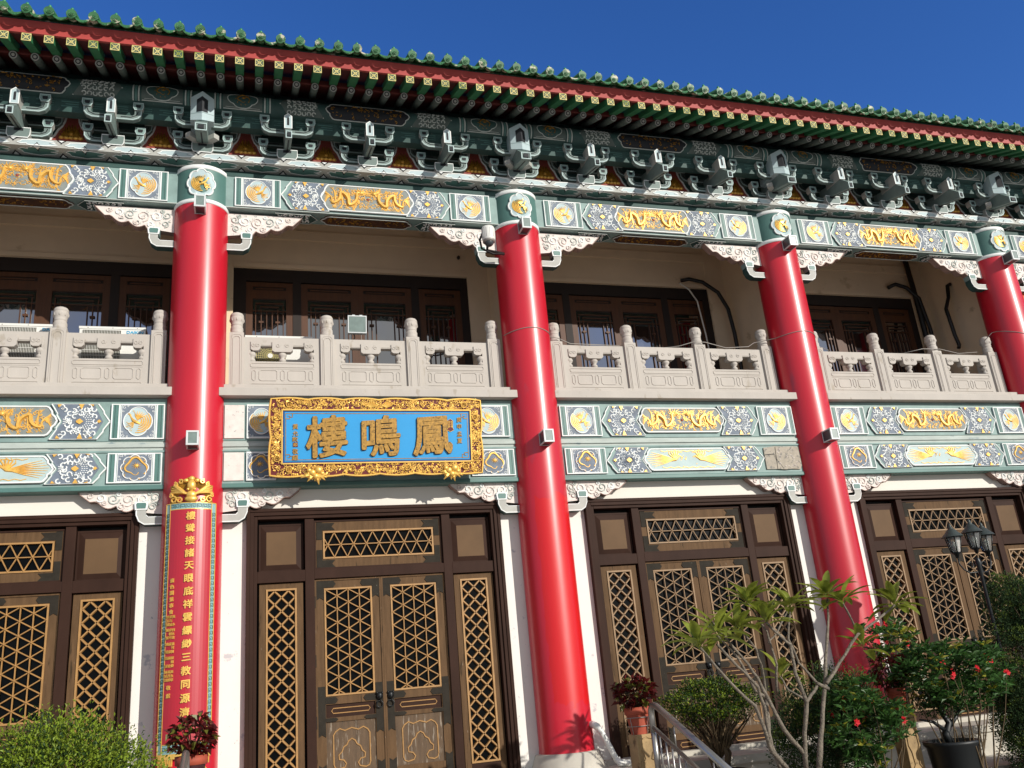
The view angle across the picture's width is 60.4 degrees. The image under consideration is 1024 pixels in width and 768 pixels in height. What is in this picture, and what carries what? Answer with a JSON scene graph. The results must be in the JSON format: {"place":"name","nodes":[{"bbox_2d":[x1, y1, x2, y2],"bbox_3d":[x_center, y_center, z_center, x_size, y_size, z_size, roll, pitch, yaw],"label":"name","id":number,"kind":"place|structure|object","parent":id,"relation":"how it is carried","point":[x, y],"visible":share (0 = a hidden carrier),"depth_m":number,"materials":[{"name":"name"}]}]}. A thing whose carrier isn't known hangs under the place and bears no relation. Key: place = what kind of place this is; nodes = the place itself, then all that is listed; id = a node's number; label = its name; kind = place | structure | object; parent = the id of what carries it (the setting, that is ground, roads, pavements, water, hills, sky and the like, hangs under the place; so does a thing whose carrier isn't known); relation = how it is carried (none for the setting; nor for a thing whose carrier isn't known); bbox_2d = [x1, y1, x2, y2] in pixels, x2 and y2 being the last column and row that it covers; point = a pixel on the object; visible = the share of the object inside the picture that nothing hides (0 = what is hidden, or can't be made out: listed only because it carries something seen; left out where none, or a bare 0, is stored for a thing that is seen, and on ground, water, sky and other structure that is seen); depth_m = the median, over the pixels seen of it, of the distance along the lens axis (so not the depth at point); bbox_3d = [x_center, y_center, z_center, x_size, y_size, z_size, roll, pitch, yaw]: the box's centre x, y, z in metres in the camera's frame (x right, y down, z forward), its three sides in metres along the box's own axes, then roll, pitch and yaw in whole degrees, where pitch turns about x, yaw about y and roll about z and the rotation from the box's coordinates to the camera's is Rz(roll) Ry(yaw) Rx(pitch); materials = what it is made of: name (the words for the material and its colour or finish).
{"place":"outdoors","nodes":[
{"label":"outdoors","id":0,"kind":"place"},
{"bbox_2d":[0,0,1023,126],"label":"sky","id":1,"kind":"structure","parent":0,"point":[963,59],"materials":[{"name":"blue"}]},
{"bbox_2d":[668,330,828,350],"bbox_3d":[3.802,-0.693,13.775,2.953,0.173,0.465,1,-20,-17],"label":"wire","id":2,"kind":"object","parent":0,"point":[747,346],"visible":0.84,"depth_m":13.81,"materials":[{"name":"silver metal"}]},
{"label":"garden soil","id":3,"kind":"structure","parent":0,"visible":0},
{"bbox_2d":[0,699,170,767],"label":"round shrub","id":4,"kind":"object","parent":3,"relation":"on","point":[56,753],"visible":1,"depth_m":6.02,"materials":[{"name":"green plant"}]},
{"bbox_2d":[661,570,927,767],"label":"frangipani tree","id":5,"kind":"object","parent":3,"relation":"on","point":[762,608],"visible":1,"depth_m":8.26,"materials":[{"name":"green plant"}]},
{"bbox_2d":[766,655,891,767],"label":"flowering shrub","id":6,"kind":"object","parent":3,"relation":"on","point":[831,756],"visible":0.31,"depth_m":9.60,"materials":[{"name":"green plant"}]},
{"bbox_2d":[812,673,921,767],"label":"flowering shrub","id":7,"kind":"object","parent":3,"relation":"on","point":[843,699],"visible":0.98,"depth_m":9.07,"materials":[{"name":"green plant"}]},
{"bbox_2d":[860,615,921,746],"bbox_3d":[4.529,3.776,10.193,0.772,2.202,0.671,1,-20,-17],"label":"flowering shrub","id":8,"kind":"object","parent":3,"relation":"on","point":[888,629],"visible":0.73,"depth_m":10.34,"materials":[{"name":"green plant"}]},
{"bbox_2d":[894,712,924,767],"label":"stone post","id":9,"kind":"object","parent":3,"relation":"on","point":[913,756],"visible":0.46,"depth_m":9.82,"materials":[{"name":"beige stone"}]},
{"bbox_2d":[867,651,912,711],"bbox_3d":[4.393,3.422,10.132,0.507,0.669,0.566,-16,-22,28],"label":"potted plant","id":10,"kind":"object","parent":9,"relation":"on","point":[892,693],"visible":0.69,"depth_m":10.07,"materials":[{"name":"red plant"}]},
{"bbox_2d":[908,691,981,767],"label":"bonsai","id":11,"kind":"object","parent":3,"relation":"on","point":[951,753],"visible":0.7,"depth_m":9.67,"materials":[{"name":"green plant"}]},
{"bbox_2d":[886,635,1018,767],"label":"flowering shrub","id":12,"kind":"object","parent":3,"relation":"on","point":[940,663],"visible":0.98,"depth_m":9.84,"materials":[{"name":"green plant"}]},
{"bbox_2d":[941,519,1023,753],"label":"street lamp","id":13,"kind":"object","parent":3,"relation":"on","point":[976,538],"visible":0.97,"depth_m":11.28,"materials":[{"name":"black metal"}]},
{"bbox_2d":[973,565,1023,767],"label":"conifer","id":14,"kind":"object","parent":3,"relation":"on","point":[1012,627],"visible":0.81,"depth_m":10.90,"materials":[{"name":"green plant"}]},
{"bbox_3d":[-2.877,3.856,7.848,0.220,0.422,0.232,1,-20,-17],"label":"stone post","id":15,"kind":"object","parent":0,"visible":0},
{"bbox_2d":[163,710,219,767],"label":"potted plant","id":16,"kind":"object","parent":15,"relation":"on","point":[198,751],"visible":0.94,"depth_m":7.99,"materials":[{"name":"red plant"}]},
{"label":"ground","id":17,"kind":"structure","parent":0,"visible":0},
{"bbox_2d":[609,719,1023,767],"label":"terrace","id":18,"kind":"structure","parent":17,"relation":"on","point":[753,758],"depth_m":11.35,"materials":[{"name":"stone"}]},
{"bbox_2d":[179,750,189,767],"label":"stone post","id":19,"kind":"object","parent":18,"relation":"on","point":[185,760],"visible":1,"depth_m":7.45,"materials":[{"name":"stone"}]},
{"bbox_2d":[0,0,1023,767],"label":"temple hall","id":20,"kind":"structure","parent":18,"relation":"on","point":[524,600],"depth_m":12.46,"materials":[{"name":"paint"}]},
{"bbox_2d":[0,271,45,323],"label":"window leaf","id":21,"kind":"structure","parent":20,"relation":"in","point":[21,293],"depth_m":12.64,"materials":[{"name":"brown wood"}]},
{"bbox_2d":[0,323,52,357],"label":"air conditioner","id":22,"kind":"object","parent":20,"relation":"on","point":[24,350],"visible":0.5,"depth_m":11.30,"materials":[{"name":"white plastic"}]},
{"bbox_2d":[0,593,60,765],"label":"door leaf","id":23,"kind":"structure","parent":20,"relation":"in","point":[28,623],"depth_m":9.86,"materials":[{"name":"brown wood"}]},
{"bbox_2d":[41,273,110,355],"bbox_3d":[-6.289,-0.481,12.602,0.874,2.380,0.050,1,-20,-17],"label":"window leaf","id":24,"kind":"structure","parent":20,"relation":"in","point":[86,298],"depth_m":12.85,"materials":[{"name":"brown wood"}]},
{"bbox_2d":[0,257,171,383],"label":"window frame","id":25,"kind":"structure","parent":20,"relation":"in","point":[116,270],"depth_m":13.00,"materials":[{"name":"brown wood"}]},
{"bbox_2d":[78,326,147,358],"bbox_3d":[-5.287,-0.247,11.633,0.821,0.979,0.326,1,-20,-17],"label":"air conditioner","id":26,"kind":"object","parent":20,"relation":"on","point":[94,352],"visible":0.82,"depth_m":11.58,"materials":[{"name":"white plastic"}]},
{"bbox_2d":[117,277,169,369],"bbox_3d":[-5.415,-0.471,12.865,0.700,2.380,0.050,1,-20,-17],"label":"window leaf","id":27,"kind":"structure","parent":20,"relation":"in","point":[139,297],"depth_m":13.11,"materials":[{"name":"brown wood"}]},
{"bbox_2d":[156,476,215,767],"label":"couplet board","id":28,"kind":"object","parent":20,"relation":"attached to","point":[186,664],"visible":0.98,"depth_m":10.02,"materials":[{"name":"red wood"}]},
{"bbox_2d":[186,430,199,449],"bbox_3d":[-3.842,0.675,10.583,0.144,0.180,0.222,1,-20,-17],"label":"column light","id":29,"kind":"object","parent":20,"relation":"attached to","point":[192,439],"visible":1,"depth_m":10.49,"materials":[{"name":"white glass"}]},
{"bbox_2d":[194,194,205,214],"bbox_3d":[-4.124,-2.373,11.629,0.144,0.180,0.222,1,-20,-17],"label":"column light","id":30,"kind":"object","parent":20,"relation":"attached to","point":[199,203],"visible":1,"depth_m":11.54,"materials":[{"name":"white glass"}]},
{"bbox_2d":[246,282,292,335],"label":"window leaf","id":31,"kind":"structure","parent":20,"relation":"in","point":[269,306],"depth_m":13.62,"materials":[{"name":"brown wood"}]},
{"bbox_2d":[245,335,312,361],"bbox_3d":[-3.259,-0.185,12.283,0.916,0.929,0.330,1,-20,-17],"label":"air conditioner","id":32,"kind":"object","parent":20,"relation":"on","point":[296,355],"visible":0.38,"depth_m":12.23,"materials":[{"name":"white plastic"}]},
{"bbox_2d":[301,284,358,362],"bbox_3d":[-2.818,-0.442,13.648,0.874,2.380,0.050,1,-20,-17],"label":"window leaf","id":33,"kind":"structure","parent":20,"relation":"in","point":[338,302],"depth_m":13.88,"materials":[{"name":"brown wood"}]},
{"bbox_2d":[315,576,387,767],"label":"door leaf","id":34,"kind":"structure","parent":20,"relation":"in","point":[351,710],"depth_m":10.72,"materials":[{"name":"brown wood"}]},
{"bbox_2d":[233,268,472,364],"bbox_3d":[-2.443,-0.530,13.817,3.720,2.630,0.110,1,-20,-17],"label":"window frame","id":35,"kind":"structure","parent":20,"relation":"in","point":[241,276],"depth_m":14.11,"materials":[{"name":"brown wood"}]},
{"bbox_2d":[348,315,366,339],"bbox_3d":[-2.166,-0.758,12.283,0.260,0.381,0.168,1,-20,-17],"label":"floodlight","id":36,"kind":"object","parent":20,"relation":"on","point":[357,325],"visible":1,"depth_m":12.25,"materials":[{"name":"white glass"}]},
{"bbox_2d":[268,397,483,483],"bbox_3d":[-1.697,0.718,11.244,2.746,1.106,0.147,1,-11,-17],"label":"name plaque","id":37,"kind":"object","parent":20,"relation":"attached to","point":[317,439],"visible":1,"depth_m":11.21,"materials":[{"name":"blue wood"}]},
{"bbox_2d":[357,287,411,363],"bbox_3d":[-1.980,-0.433,13.900,0.874,2.380,0.050,1,-20,-17],"label":"window leaf","id":38,"kind":"structure","parent":20,"relation":"in","point":[386,310],"depth_m":14.12,"materials":[{"name":"brown wood"}]},
{"bbox_2d":[380,573,455,767],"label":"door leaf","id":39,"kind":"structure","parent":20,"relation":"in","point":[418,699],"depth_m":10.94,"materials":[{"name":"brown wood"}]},
{"bbox_2d":[418,289,464,364],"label":"window leaf","id":40,"kind":"structure","parent":20,"relation":"in","point":[440,310],"depth_m":14.37,"materials":[{"name":"brown wood"}]},
{"bbox_2d":[479,225,504,254],"bbox_3d":[-0.306,-2.046,12.712,0.249,0.331,0.515,-11,-20,17],"label":"security camera","id":41,"kind":"object","parent":20,"relation":"attached to","point":[487,235],"visible":1,"depth_m":12.52,"materials":[{"name":"white plastic"}]},
{"bbox_2d":[518,216,531,234],"bbox_3d":[0.185,-2.325,12.928,0.144,0.180,0.222,1,-20,-17],"label":"column light","id":42,"kind":"object","parent":20,"relation":"attached to","point":[525,225],"visible":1,"depth_m":12.85,"materials":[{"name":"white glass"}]},
{"bbox_2d":[539,429,554,445],"bbox_3d":[0.466,0.723,11.881,0.144,0.180,0.222,1,-20,-17],"label":"column light","id":43,"kind":"object","parent":20,"relation":"attached to","point":[546,437],"visible":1,"depth_m":11.80,"materials":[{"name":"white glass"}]},
{"bbox_2d":[545,294,566,344],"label":"window leaf","id":44,"kind":"structure","parent":20,"relation":"in","point":[554,304],"depth_m":15.01,"materials":[{"name":"brown wood"}]},
{"bbox_2d":[504,327,619,345],"bbox_3d":[0.801,-0.691,12.857,1.858,0.088,0.341,3,-20,-22],"label":"wire","id":45,"kind":"object","parent":20,"relation":"attached to","point":[559,338],"visible":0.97,"depth_m":12.96,"materials":[{"name":"silver metal"}]},
{"bbox_2d":[569,296,621,367],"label":"window leaf","id":46,"kind":"structure","parent":20,"relation":"in","point":[594,319],"depth_m":15.16,"materials":[{"name":"brown wood"}]},
{"bbox_2d":[589,721,631,766],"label":"handrail","id":47,"kind":"object","parent":20,"relation":"attached to","point":[618,761],"visible":0.88,"depth_m":10.80,"materials":[{"name":"silver metal"}]},
{"bbox_2d":[544,282,719,368],"bbox_3d":[1.865,-0.482,15.115,3.720,2.630,0.110,1,-20,-17],"label":"window frame","id":48,"kind":"structure","parent":20,"relation":"in","point":[566,290],"depth_m":15.51,"materials":[{"name":"brown wood"}]},
{"bbox_2d":[615,297,670,368],"bbox_3d":[2.328,-0.385,15.198,0.874,2.380,0.050,1,-20,-17],"label":"window leaf","id":49,"kind":"structure","parent":20,"relation":"in","point":[645,319],"depth_m":15.43,"materials":[{"name":"brown wood"}]},
{"bbox_2d":[645,560,719,751],"bbox_3d":[2.340,3.668,11.977,0.836,2.495,0.108,1,-20,-17],"label":"door leaf","id":50,"kind":"structure","parent":20,"relation":"in","point":[673,585],"depth_m":12.10,"materials":[{"name":"brown wood"}]},
{"bbox_2d":[667,300,709,368],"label":"window leaf","id":51,"kind":"structure","parent":20,"relation":"in","point":[684,314],"depth_m":15.70,"materials":[{"name":"brown wood"}]},
{"bbox_2d":[679,277,743,369],"bbox_3d":[3.545,-0.654,15.441,0.862,2.672,0.204,-4,-19,-2],"label":"refrigerant hose","id":52,"kind":"object","parent":20,"relation":"on","point":[720,296],"visible":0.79,"depth_m":15.63,"materials":[{"name":"rubber"}]},
{"bbox_2d":[697,557,779,743],"bbox_3d":[3.142,3.677,12.219,0.835,2.495,0.108,1,-20,-17],"label":"door leaf","id":53,"kind":"structure","parent":20,"relation":"in","point":[715,574],"depth_m":12.32,"materials":[{"name":"brown wood"}]},
{"bbox_2d":[781,235,797,250],"bbox_3d":[4.493,-2.278,14.226,0.144,0.180,0.222,1,-20,-17],"label":"column light","id":54,"kind":"object","parent":20,"relation":"attached to","point":[789,242],"visible":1,"depth_m":14.16,"materials":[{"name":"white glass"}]},
{"bbox_2d":[808,306,847,371],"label":"window leaf","id":55,"kind":"structure","parent":20,"relation":"in","point":[823,318],"depth_m":16.51,"materials":[{"name":"brown wood"}]},
{"bbox_2d":[821,428,839,442],"bbox_3d":[4.774,0.770,13.180,0.144,0.180,0.222,1,-20,-17],"label":"column light","id":56,"kind":"object","parent":20,"relation":"attached to","point":[830,435],"visible":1,"depth_m":13.11,"materials":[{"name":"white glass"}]},
{"bbox_2d":[834,307,881,371],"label":"window leaf","id":57,"kind":"structure","parent":20,"relation":"in","point":[854,324],"depth_m":16.72,"materials":[{"name":"brown wood"}]},
{"bbox_2d":[806,294,926,372],"bbox_3d":[6.174,-0.435,16.414,3.720,2.630,0.110,1,-20,-17],"label":"window frame","id":58,"kind":"structure","parent":20,"relation":"in","point":[874,303],"depth_m":16.95,"materials":[{"name":"brown wood"}]},
{"bbox_2d":[878,309,922,372],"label":"window leaf","id":59,"kind":"structure","parent":20,"relation":"in","point":[896,324],"depth_m":16.97,"materials":[{"name":"brown wood"}]},
{"bbox_2d":[887,261,937,351],"bbox_3d":[7.754,-0.901,16.828,0.711,3.302,0.125,-2,-19,-9],"label":"refrigerant hose","id":60,"kind":"object","parent":20,"relation":"on","point":[920,309],"visible":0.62,"depth_m":17.07,"materials":[{"name":"rubber"}]},
{"bbox_2d":[905,348,976,353],"bbox_3d":[7.324,-0.558,14.988,1.503,0.071,0.068,0,-20,-15],"label":"wire","id":61,"kind":"object","parent":20,"relation":"attached to","point":[944,350],"visible":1,"depth_m":15.02,"materials":[{"name":"silver metal"}]},
{"bbox_2d":[944,283,960,348],"bbox_3d":[8.291,-1.295,16.543,0.296,1.356,0.070,1,-20,-17],"label":"refrigerant hose","id":62,"kind":"object","parent":20,"relation":"attached to","point":[952,328],"visible":1,"depth_m":16.47,"materials":[{"name":"rubber"}]},
{"bbox_2d":[913,546,994,716],"bbox_3d":[6.648,3.716,13.276,0.835,2.495,0.108,1,-20,-17],"label":"door leaf","id":63,"kind":"structure","parent":20,"relation":"in","point":[947,604],"depth_m":13.46,"materials":[{"name":"brown wood"}]},
{"bbox_2d":[959,544,1023,711],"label":"door leaf","id":64,"kind":"structure","parent":20,"relation":"in","point":[968,555],"depth_m":13.72,"materials":[{"name":"brown wood"}]},
{"bbox_2d":[985,331,1023,339],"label":"wire","id":65,"kind":"object","parent":20,"relation":"attached to","point":[1003,331],"visible":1,"depth_m":15.27,"materials":[{"name":"silver metal"}]},
{"bbox_2d":[1002,250,1019,264],"bbox_3d":[8.801,-2.230,15.524,0.144,0.180,0.222,1,-20,-17],"label":"column light","id":66,"kind":"object","parent":20,"relation":"attached to","point":[1010,257],"visible":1,"depth_m":15.46,"materials":[{"name":"white glass"}]},
{"bbox_2d":[628,733,654,767],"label":"stone post","id":67,"kind":"object","parent":18,"relation":"on","point":[641,750],"visible":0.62,"depth_m":8.98,"materials":[{"name":"beige stone"}]},
{"bbox_2d":[609,673,658,734],"bbox_3d":[1.301,3.341,9.214,0.509,0.621,0.528,1,-20,-17],"label":"potted plant","id":68,"kind":"object","parent":67,"relation":"on","point":[636,714],"visible":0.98,"depth_m":9.11,"materials":[{"name":"red plant"}]},
{"bbox_2d":[648,702,731,767],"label":"handrail","id":69,"kind":"object","parent":18,"relation":"on","point":[694,740],"visible":1,"depth_m":8.47,"materials":[{"name":"metal"}]},
{"bbox_2d":[654,671,773,767],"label":"topiary shrub","id":70,"kind":"object","parent":18,"relation":"on","point":[718,741],"visible":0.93,"depth_m":10.36,"materials":[{"name":"green plant"}]}
]}

